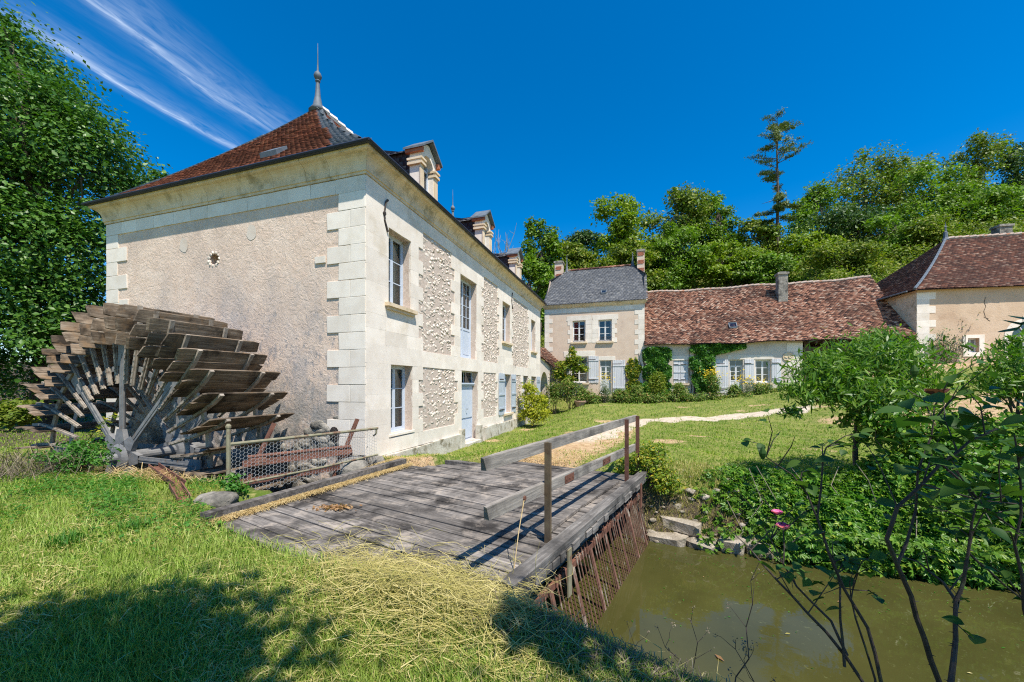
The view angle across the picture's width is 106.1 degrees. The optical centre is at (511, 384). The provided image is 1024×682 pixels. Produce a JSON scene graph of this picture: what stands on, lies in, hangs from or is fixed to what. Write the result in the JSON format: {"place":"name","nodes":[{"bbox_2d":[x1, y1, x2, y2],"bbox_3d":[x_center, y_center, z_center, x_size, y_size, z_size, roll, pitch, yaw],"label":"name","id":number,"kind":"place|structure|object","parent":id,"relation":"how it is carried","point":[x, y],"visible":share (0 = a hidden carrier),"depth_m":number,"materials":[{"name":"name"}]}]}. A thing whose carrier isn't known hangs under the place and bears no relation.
{"place":"outdoors","nodes":[
{"label":"outdoors","id":0,"kind":"place"},
{"bbox_2d":[0,244,1022,681],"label":"ground","id":1,"kind":"structure","parent":0,"point":[720,412],"depth_m":9.36,"materials":[{"name":"plant"}]},
{"bbox_2d":[0,398,51,431],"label":"bush","id":2,"kind":"object","parent":1,"relation":"on","point":[11,414],"visible":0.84,"depth_m":13.71,"materials":[{"name":"green plant"}]},
{"bbox_2d":[1,345,103,401],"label":"bush","id":3,"kind":"object","parent":1,"relation":"on","point":[23,365],"visible":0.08,"depth_m":25.14,"materials":[{"name":"green plant"}]},
{"bbox_2d":[19,387,105,425],"bbox_3d":[-21.913,1.124,18.983,4.161,2.490,2.922,0,0,0],"label":"bush","id":4,"kind":"object","parent":1,"relation":"on","point":[72,401],"visible":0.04,"depth_m":19.08,"materials":[{"name":"green plant"}]},
{"bbox_2d":[38,526,93,553],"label":"grass tuft","id":5,"kind":"object","parent":1,"relation":"on","point":[63,537],"visible":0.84,"depth_m":3.91,"materials":[{"name":"green plant"}]},
{"bbox_2d":[0,438,134,480],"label":"brushwood","id":6,"kind":"object","parent":1,"relation":"on","point":[20,462],"visible":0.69,"depth_m":6.93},
{"bbox_2d":[22,413,123,470],"bbox_3d":[-8.301,1.101,7.377,1.476,1.168,1.196,0,0,-29],"label":"weed","id":7,"kind":"object","parent":1,"relation":"on","point":[78,446],"visible":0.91,"depth_m":7.25,"materials":[{"name":"green plant"}]},
{"bbox_2d":[0,0,172,425],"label":"broadleaf tree","id":8,"kind":"object","parent":1,"relation":"on","point":[49,135],"visible":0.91,"depth_m":16.24,"materials":[{"name":"green plant"}]},
{"bbox_2d":[0,469,250,563],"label":"clover","id":9,"kind":"object","parent":1,"relation":"on","point":[117,498],"visible":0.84,"depth_m":5.35,"materials":[{"name":"green plant"}]},
{"bbox_2d":[113,513,158,536],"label":"grass tuft","id":10,"kind":"object","parent":1,"relation":"on","point":[133,524],"visible":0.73,"depth_m":4.40,"materials":[{"name":"green plant"}]},
{"bbox_2d":[110,163,168,194],"bbox_3d":[-28.387,-7.172,30.038,5.081,19.087,5.602,0,0,44],"label":"broadleaf tree","id":11,"kind":"object","parent":1,"relation":"on","point":[164,172],"visible":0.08,"depth_m":29.27,"materials":[{"name":"green plant"}]},
{"bbox_2d":[78,462,237,485],"bbox_3d":[-6.195,2.738,6.912,4.743,2.670,1.390,0,0,20],"label":"pit edge straw","id":12,"kind":"object","parent":1,"relation":"on","point":[149,470],"visible":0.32,"depth_m":6.75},
{"bbox_2d":[148,463,186,486],"bbox_3d":[-6.025,1.552,6.700,1.823,0.155,0.155,0,0,37],"label":"channel iron","id":13,"kind":"object","parent":1,"relation":"on","point":[160,469],"visible":0.64,"depth_m":6.63,"materials":[{"name":"metal"}]},
{"bbox_2d":[169,481,191,502],"bbox_3d":[-4.900,1.577,5.675,0.959,0.125,0.155,0,0,43],"label":"channel iron","id":14,"kind":"object","parent":1,"relation":"on","point":[173,489],"visible":0.76,"depth_m":5.67,"materials":[{"name":"metal"}]},
{"bbox_2d":[193,491,238,507],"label":"stone block","id":15,"kind":"structure","parent":1,"relation":"on","point":[216,499],"depth_m":5.36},
{"bbox_2d":[214,472,249,494],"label":"weed","id":16,"kind":"object","parent":1,"relation":"on","point":[233,485],"visible":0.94,"depth_m":5.70,"materials":[{"name":"green plant"}]},
{"bbox_2d":[237,418,358,484],"bbox_3d":[-4.089,1.365,7.506,2.211,1.294,0.544,0,0,-37],"label":"sluice gear","id":17,"kind":"object","parent":1,"relation":"on","point":[301,456],"visible":0.77,"depth_m":7.38,"materials":[{"name":"metal"}]},
{"bbox_2d":[225,424,377,489],"bbox_3d":[-3.712,1.258,7.146,0.157,1.285,2.711,0,0,37],"label":"pipe fence","id":18,"kind":"object","parent":1,"relation":"on","point":[229,443],"visible":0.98,"depth_m":6.80,"materials":[{"name":"metal"}]},
{"bbox_2d":[81,48,546,491],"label":"mill house","id":19,"kind":"structure","parent":1,"relation":"on","point":[339,272],"depth_m":10.12,"materials":[{"name":"stone"}]},
{"bbox_2d":[13,303,297,491],"bbox_3d":[-8.404,1.581,8.830,6.669,6.666,3.120,0,0,18],"label":"waterwheel","id":20,"kind":"object","parent":19,"relation":"attached to","point":[113,350],"visible":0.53,"depth_m":8.39,"materials":[{"name":"brown wood"}]},
{"bbox_2d":[389,234,402,305],"bbox_3d":[-3.203,-2.955,10.072,0.168,1.870,1.000,0,0,18],"label":"window","id":21,"kind":"structure","parent":19,"relation":"in","point":[393,248],"depth_m":10.39,"materials":[{"name":"blue paint"}]},
{"bbox_2d":[391,365,404,431],"bbox_3d":[-3.176,0.360,10.158,0.168,1.740,1.000,0,0,18],"label":"window","id":22,"kind":"structure","parent":19,"relation":"in","point":[395,388],"depth_m":10.49,"materials":[{"name":"blue paint"}]},
{"bbox_2d":[460,278,470,358],"bbox_3d":[-1.848,-2.435,14.222,0.080,2.910,1.470,0,0,18],"label":"door","id":23,"kind":"structure","parent":19,"relation":"in","point":[465,334],"depth_m":14.55,"materials":[{"name":"blue paint"}]},
{"bbox_2d":[462,371,474,439],"bbox_3d":[-1.765,0.780,14.326,0.172,2.580,1.540,0,0,18],"label":"door","id":24,"kind":"structure","parent":19,"relation":"in","point":[466,387],"depth_m":14.57,"materials":[{"name":"blue paint"}]},
{"bbox_2d":[336,454,368,474],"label":"stone block","id":25,"kind":"structure","parent":1,"relation":"on","point":[356,465],"depth_m":7.74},
{"bbox_2d":[200,415,650,616],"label":"timber bridge","id":26,"kind":"structure","parent":1,"relation":"on","point":[498,504],"depth_m":4.74,"materials":[{"name":"grey wood"}]},
{"bbox_2d":[209,463,413,522],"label":"dry grass","id":27,"kind":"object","parent":26,"relation":"on","point":[232,516],"visible":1,"depth_m":5.59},
{"bbox_2d":[306,503,361,511],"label":"dry leaves","id":28,"kind":"object","parent":26,"relation":"on","point":[336,506],"visible":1,"depth_m":5.11,"materials":[{"name":"brown plant"}]},
{"bbox_2d":[529,492,648,631],"bbox_3d":[1.289,2.376,5.056,0.306,1.111,3.951,0,0,32],"label":"trash rack","id":29,"kind":"object","parent":26,"relation":"attached to","point":[588,546],"visible":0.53,"depth_m":4.82,"materials":[{"name":"metal"}]},
{"bbox_2d":[164,517,728,681],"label":"long straw","id":30,"kind":"object","parent":1,"relation":"on","point":[437,585],"visible":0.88,"depth_m":2.65,"materials":[{"name":"plant"}]},
{"bbox_2d":[0,474,992,681],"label":"foreground grass","id":31,"kind":"structure","parent":1,"relation":"on","point":[48,670],"depth_m":2.57,"materials":[{"name":"plant"}]},
{"bbox_2d":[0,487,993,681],"bbox_3d":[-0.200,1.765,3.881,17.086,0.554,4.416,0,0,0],"label":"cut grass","id":32,"kind":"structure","parent":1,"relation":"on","point":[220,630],"depth_m":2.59,"materials":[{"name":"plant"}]},
{"bbox_2d":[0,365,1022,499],"bbox_3d":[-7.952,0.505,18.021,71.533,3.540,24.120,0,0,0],"label":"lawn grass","id":33,"kind":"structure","parent":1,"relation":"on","point":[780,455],"depth_m":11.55,"materials":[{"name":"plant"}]},
{"bbox_2d":[364,448,668,467],"bbox_3d":[0.449,2.758,8.049,8.295,2.414,4.365,0,0,0],"label":"path straw","id":34,"kind":"object","parent":1,"relation":"on","point":[406,458],"visible":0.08,"depth_m":8.67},
{"bbox_2d":[516,378,552,427],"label":"yellow shrub","id":35,"kind":"object","parent":1,"relation":"on","point":[532,411],"visible":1,"depth_m":19.60,"materials":[{"name":"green plant"}]},
{"bbox_2d":[521,253,554,325],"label":"hillside tree","id":36,"kind":"object","parent":1,"relation":"on","point":[531,272],"visible":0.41,"depth_m":45.25,"materials":[{"name":"green plant"}]},
{"bbox_2d":[519,215,567,343],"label":"hillside tree","id":37,"kind":"object","parent":1,"relation":"on","point":[550,240],"visible":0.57,"depth_m":49.83,"materials":[{"name":"green plant"}]},
{"bbox_2d":[540,348,567,408],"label":"outbuilding","id":38,"kind":"structure","parent":1,"relation":"on","point":[548,357],"depth_m":27.28,"materials":[{"name":"paint"}]},
{"bbox_2d":[544,379,563,413],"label":"border plant","id":39,"kind":"object","parent":1,"relation":"on","point":[553,391],"visible":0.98,"depth_m":26.39,"materials":[{"name":"green plant"}]},
{"bbox_2d":[538,239,599,272],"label":"hillside tree","id":40,"kind":"object","parent":1,"relation":"on","point":[577,258],"visible":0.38,"depth_m":50.75,"materials":[{"name":"green plant"}]},
{"bbox_2d":[550,346,590,401],"bbox_3d":[4.157,-0.815,27.522,2.889,3.999,1.333,0,0,8],"label":"climbing shrub","id":41,"kind":"object","parent":1,"relation":"on","point":[571,363],"visible":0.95,"depth_m":27.38,"materials":[{"name":"green plant"}]},
{"bbox_2d":[559,376,583,409],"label":"border plant","id":42,"kind":"object","parent":1,"relation":"on","point":[569,388],"visible":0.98,"depth_m":25.91,"materials":[{"name":"green plant"}]},
{"bbox_2d":[561,384,596,404],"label":"border plant","id":43,"kind":"object","parent":1,"relation":"on","point":[583,391],"visible":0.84,"depth_m":25.51,"materials":[{"name":"green plant"}]},
{"bbox_2d":[561,227,608,263],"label":"hillside tree","id":44,"kind":"object","parent":1,"relation":"on","point":[585,237],"visible":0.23,"depth_m":58.79,"materials":[{"name":"green plant"}]},
{"bbox_2d":[542,249,647,395],"bbox_3d":[6.857,-4.335,31.281,7.654,12.970,7.552,0,0,18],"label":"farmhouse","id":45,"kind":"object","parent":1,"relation":"on","point":[595,317],"visible":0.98,"depth_m":28.21,"materials":[{"name":"paint"}]},
{"bbox_2d":[573,321,584,341],"bbox_3d":[4.979,-3.945,28.439,0.940,1.550,0.166,0,0,18],"label":"window","id":46,"kind":"structure","parent":45,"relation":"in","point":[575,323],"depth_m":28.50,"materials":[{"name":"white paint"}]},
{"bbox_2d":[571,357,587,382],"bbox_3d":[4.979,-1.120,28.440,1.260,1.900,0.168,0,0,18],"label":"window","id":47,"kind":"structure","parent":45,"relation":"in","point":[582,376],"depth_m":28.38,"materials":[{"name":"white paint"}]},
{"bbox_2d":[600,361,610,393],"bbox_3d":[6.800,-0.555,27.864,0.800,2.410,0.167,0,0,18],"label":"door","id":48,"kind":"structure","parent":45,"relation":"in","point":[602,370],"depth_m":27.86,"materials":[{"name":"white paint"}]},
{"bbox_2d":[623,357,641,393],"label":"wall creeper","id":49,"kind":"object","parent":45,"relation":"attached to","point":[633,374],"depth_m":27.00,"materials":[{"name":"green plant"}]},
{"bbox_2d":[596,373,614,402],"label":"border plant","id":50,"kind":"object","parent":1,"relation":"on","point":[602,390],"visible":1,"depth_m":25.20,"materials":[{"name":"green plant"}]},
{"bbox_2d":[589,192,658,273],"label":"hillside tree","id":51,"kind":"object","parent":1,"relation":"on","point":[620,230],"visible":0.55,"depth_m":51.11,"materials":[{"name":"green plant"}]},
{"bbox_2d":[588,236,670,290],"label":"hillside tree","id":52,"kind":"object","parent":1,"relation":"on","point":[621,252],"visible":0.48,"depth_m":47.03,"materials":[{"name":"green plant"}]},
{"bbox_2d":[629,384,643,400],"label":"border plant","id":53,"kind":"object","parent":1,"relation":"on","point":[637,390],"visible":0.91,"depth_m":25.12,"materials":[{"name":"green plant"}]},
{"bbox_2d":[612,439,685,496],"bbox_3d":[2.507,1.503,7.162,1.262,0.972,1.146,0,0,0],"label":"bush","id":54,"kind":"object","parent":1,"relation":"on","point":[646,455],"visible":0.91,"depth_m":7.06,"materials":[{"name":"green plant"}]},
{"bbox_2d":[646,368,667,401],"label":"border plant","id":55,"kind":"object","parent":1,"relation":"on","point":[655,383],"visible":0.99,"depth_m":24.93,"materials":[{"name":"green plant"}]},
{"bbox_2d":[646,532,688,546],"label":"stone block","id":56,"kind":"structure","parent":1,"relation":"on","point":[674,539],"depth_m":6.53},
{"bbox_2d":[631,181,716,270],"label":"hillside tree","id":57,"kind":"object","parent":1,"relation":"on","point":[686,201],"visible":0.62,"depth_m":52.96,"materials":[{"name":"green plant"}]},
{"bbox_2d":[572,388,779,404],"bbox_3d":[11.052,0.965,24.232,14.521,1.656,1.977,0,0,17],"label":"border ground cover","id":58,"kind":"object","parent":1,"relation":"on","point":[645,397],"visible":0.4,"depth_m":24.48,"materials":[{"name":"green plant"}]},
{"bbox_2d":[671,381,689,400],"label":"border plant","id":59,"kind":"object","parent":1,"relation":"on","point":[678,388],"visible":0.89,"depth_m":24.49,"materials":[{"name":"green plant"}]},
{"bbox_2d":[660,515,701,536],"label":"stone block","id":60,"kind":"structure","parent":1,"relation":"on","point":[690,528],"depth_m":6.61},
{"bbox_2d":[647,220,716,289],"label":"hillside tree","id":61,"kind":"object","parent":1,"relation":"on","point":[678,261],"visible":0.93,"depth_m":48.73,"materials":[{"name":"green plant"}]},
{"bbox_2d":[644,457,753,539],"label":"bank grass","id":62,"kind":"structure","parent":1,"relation":"on","point":[693,470],"depth_m":6.95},
{"bbox_2d":[686,536,718,550],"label":"stone block","id":63,"kind":"structure","parent":1,"relation":"on","point":[692,542],"depth_m":6.35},
{"bbox_2d":[682,225,728,255],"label":"hillside tree","id":64,"kind":"object","parent":1,"relation":"on","point":[699,240],"visible":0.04,"depth_m":58.39,"materials":[{"name":"green plant"}]},
{"bbox_2d":[646,469,767,549],"bbox_3d":[3.525,2.173,6.835,2.327,1.128,1.335,0,0,0],"label":"bank rubble","id":65,"kind":"object","parent":1,"relation":"on","point":[702,497],"visible":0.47,"depth_m":6.77,"materials":[{"name":"stone"}]},
{"bbox_2d":[700,366,727,397],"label":"border plant","id":66,"kind":"object","parent":1,"relation":"on","point":[713,385],"visible":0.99,"depth_m":23.98,"materials":[{"name":"green plant"}]},
{"bbox_2d":[695,190,747,258],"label":"hillside tree","id":67,"kind":"object","parent":1,"relation":"on","point":[721,220],"visible":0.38,"depth_m":56.96,"materials":[{"name":"green plant"}]},
{"bbox_2d":[718,535,745,554],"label":"stone block","id":68,"kind":"structure","parent":1,"relation":"on","point":[735,545],"depth_m":6.16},
{"bbox_2d":[695,239,769,286],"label":"hillside tree","id":69,"kind":"object","parent":1,"relation":"on","point":[722,266],"visible":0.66,"depth_m":48.82,"materials":[{"name":"green plant"}]},
{"bbox_2d":[724,382,743,397],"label":"border plant","id":70,"kind":"object","parent":1,"relation":"on","point":[735,390],"visible":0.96,"depth_m":23.52,"materials":[{"name":"green plant"}]},
{"bbox_2d":[726,369,755,395],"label":"border plant","id":71,"kind":"object","parent":1,"relation":"on","point":[746,387],"visible":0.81,"depth_m":23.66,"materials":[{"name":"green plant"}]},
{"bbox_2d":[713,633,775,681],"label":"dead stalk","id":72,"kind":"object","parent":1,"relation":"on","point":[741,659],"visible":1,"depth_m":1.90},
{"bbox_2d":[726,553,767,681],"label":"dead stalk","id":73,"kind":"object","parent":1,"relation":"on","point":[747,623],"visible":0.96,"depth_m":2.01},
{"bbox_2d":[745,539,773,558],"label":"stone block","id":74,"kind":"structure","parent":1,"relation":"on","point":[770,555],"depth_m":6.11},
{"bbox_2d":[744,378,775,394],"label":"border plant","id":75,"kind":"object","parent":1,"relation":"on","point":[761,387],"visible":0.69,"depth_m":23.12,"materials":[{"name":"green plant"}]},
{"bbox_2d":[735,216,790,255],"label":"hillside tree","id":76,"kind":"object","parent":1,"relation":"on","point":[763,232],"visible":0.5,"depth_m":54.72,"materials":[{"name":"green plant"}]},
{"bbox_2d":[728,251,807,284],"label":"hillside tree","id":77,"kind":"object","parent":1,"relation":"on","point":[763,268],"visible":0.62,"depth_m":46.42,"materials":[{"name":"green plant"}]},
{"bbox_2d":[522,213,1023,357],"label":"scrub","id":78,"kind":"object","parent":1,"relation":"on","point":[984,227],"visible":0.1,"depth_m":47.04,"materials":[{"name":"green plant"}]},
{"bbox_2d":[744,108,813,254],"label":"conifer tree","id":79,"kind":"object","parent":1,"relation":"on","point":[776,136],"visible":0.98,"depth_m":54.89,"materials":[{"name":"green plant"}]},
{"bbox_2d":[644,271,916,396],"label":"cottage range","id":80,"kind":"structure","parent":1,"relation":"on","point":[782,319],"depth_m":25.95,"materials":[{"name":"tile"}]},
{"bbox_2d":[639,346,672,395],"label":"wall creeper","id":81,"kind":"object","parent":80,"relation":"attached to","point":[655,358],"depth_m":26.39,"materials":[{"name":"green plant"}]},
{"bbox_2d":[689,343,746,395],"bbox_3d":[13.496,-1.058,25.330,3.492,3.626,0.498,0,0,18],"label":"wall creeper","id":82,"kind":"object","parent":80,"relation":"attached to","point":[702,362],"depth_m":25.52,"materials":[{"name":"green plant"}]},
{"bbox_2d":[755,360,769,382],"bbox_3d":[16.161,-0.885,24.865,0.860,1.470,0.080,0,0,18],"label":"window","id":83,"kind":"structure","parent":80,"relation":"in","point":[761,374],"depth_m":24.84,"materials":[{"name":"white paint"}]},
{"bbox_2d":[776,230,854,267],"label":"hillside tree","id":84,"kind":"object","parent":1,"relation":"on","point":[806,241],"visible":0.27,"depth_m":51.27,"materials":[{"name":"green plant"}]},
{"bbox_2d":[781,178,857,237],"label":"hillside tree","id":85,"kind":"object","parent":1,"relation":"on","point":[819,198],"visible":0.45,"depth_m":59.14,"materials":[{"name":"green plant"}]},
{"bbox_2d":[794,239,890,280],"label":"hillside tree","id":86,"kind":"object","parent":1,"relation":"on","point":[827,250],"visible":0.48,"depth_m":46.28,"materials":[{"name":"green plant"}]},
{"bbox_2d":[798,201,911,244],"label":"hillside tree","id":87,"kind":"object","parent":1,"relation":"on","point":[852,224],"visible":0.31,"depth_m":52.51,"materials":[{"name":"green plant"}]},
{"bbox_2d":[691,425,1023,591],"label":"virginia creeper","id":88,"kind":"object","parent":1,"relation":"on","point":[849,526],"visible":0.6,"depth_m":5.88,"materials":[{"name":"green plant"}]},
{"bbox_2d":[818,140,910,239],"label":"hillside tree","id":89,"kind":"object","parent":1,"relation":"on","point":[863,182],"visible":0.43,"depth_m":61.17,"materials":[{"name":"green plant"}]},
{"bbox_2d":[724,463,1010,571],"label":"creeper stems","id":90,"kind":"object","parent":1,"relation":"on","point":[840,497],"visible":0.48,"depth_m":6.26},
{"bbox_2d":[719,315,1023,681],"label":"rose bush","id":91,"kind":"object","parent":1,"relation":"on","point":[957,483],"visible":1,"depth_m":1.05,"materials":[{"name":"green plant"}]},
{"bbox_2d":[766,321,978,466],"bbox_3d":[6.349,0.297,6.857,3.850,3.009,2.469,0,0,-37],"label":"peach tree","id":92,"kind":"object","parent":1,"relation":"on","point":[846,382],"visible":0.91,"depth_m":6.45,"materials":[{"name":"green plant"}]},
{"bbox_2d":[859,149,948,225],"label":"hillside tree","id":93,"kind":"object","parent":1,"relation":"on","point":[903,166],"visible":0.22,"depth_m":61.25,"materials":[{"name":"green plant"}]},
{"bbox_2d":[857,211,951,260],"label":"hillside tree","id":94,"kind":"object","parent":1,"relation":"on","point":[893,234],"visible":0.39,"depth_m":48.27,"materials":[{"name":"green plant"}]},
{"bbox_2d":[827,403,1004,494],"bbox_3d":[6.578,1.007,6.329,2.076,1.440,1.941,0,0,-32],"label":"bank bush","id":95,"kind":"object","parent":1,"relation":"on","point":[888,428],"visible":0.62,"depth_m":6.21,"materials":[{"name":"green plant"}]},
{"bbox_2d":[828,222,1023,363],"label":"stable block","id":96,"kind":"structure","parent":1,"relation":"on","point":[953,284],"depth_m":22.30,"materials":[{"name":"tile"}]},
{"bbox_2d":[927,319,977,363],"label":"dry vine","id":97,"kind":"object","parent":96,"relation":"attached to","point":[951,351],"visible":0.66,"depth_m":21.88,"materials":[{"name":"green plant"}]},
{"bbox_2d":[898,211,963,255],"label":"hillside tree","id":98,"kind":"object","parent":1,"relation":"on","point":[927,232],"visible":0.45,"depth_m":46.38,"materials":[{"name":"green plant"}]},
{"bbox_2d":[881,156,985,234],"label":"hillside tree","id":99,"kind":"object","parent":1,"relation":"on","point":[934,183],"visible":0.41,"depth_m":55.58,"materials":[{"name":"green plant"}]},
{"bbox_2d":[910,174,1023,234],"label":"hillside tree","id":100,"kind":"object","parent":1,"relation":"on","point":[954,202],"visible":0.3,"depth_m":52.58,"materials":[{"name":"green plant"}]},
{"bbox_2d":[915,404,1023,528],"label":"bank bush","id":101,"kind":"object","parent":1,"relation":"on","point":[994,441],"visible":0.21,"depth_m":5.92,"materials":[{"name":"green plant"}]},
{"bbox_2d":[921,407,1019,446],"bbox_3d":[8.408,1.031,7.149,1.656,1.332,1.289,0,0,0],"label":"bank bush","id":102,"kind":"object","parent":1,"relation":"on","point":[979,421],"visible":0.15,"depth_m":7.06,"materials":[{"name":"green plant"}]},
{"bbox_2d":[935,128,1021,208],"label":"hillside tree","id":103,"kind":"object","parent":1,"relation":"on","point":[996,147],"visible":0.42,"depth_m":62.71,"materials":[{"name":"green plant"}]},
{"bbox_2d":[953,328,1023,454],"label":"peach tree","id":104,"kind":"object","parent":1,"relation":"on","point":[1012,368],"visible":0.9,"depth_m":6.64,"materials":[{"name":"green plant"}]},
{"bbox_2d":[954,182,1023,227],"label":"hillside tree","id":105,"kind":"object","parent":1,"relation":"on","point":[1009,193],"visible":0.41,"depth_m":50.82,"materials":[{"name":"green plant"}]},
{"bbox_2d":[979,481,1023,555],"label":"bank bush","id":106,"kind":"object","parent":1,"relation":"on","point":[1020,542],"visible":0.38,"depth_m":5.23,"materials":[{"name":"green plant"}]},
{"bbox_2d":[990,142,1023,214],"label":"hillside tree","id":107,"kind":"object","parent":1,"relation":"on","point":[1017,173],"visible":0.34,"depth_m":64.90,"materials":[{"name":"green plant"}]},
{"bbox_2d":[0,0,1023,361],"label":"sky","id":108,"kind":"structure","parent":0,"point":[545,109],"materials":[{"name":"blue"}]},
{"bbox_2d":[433,588,729,681],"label":"dead grass","id":109,"kind":"structure","parent":0,"point":[657,670],"depth_m":2.25,"materials":[{"name":"plant"}]},
{"bbox_2d":[526,531,1023,681],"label":"water","id":110,"kind":"structure","parent":0,"point":[802,649],"depth_m":4.43,"materials":[{"name":"liquid"}]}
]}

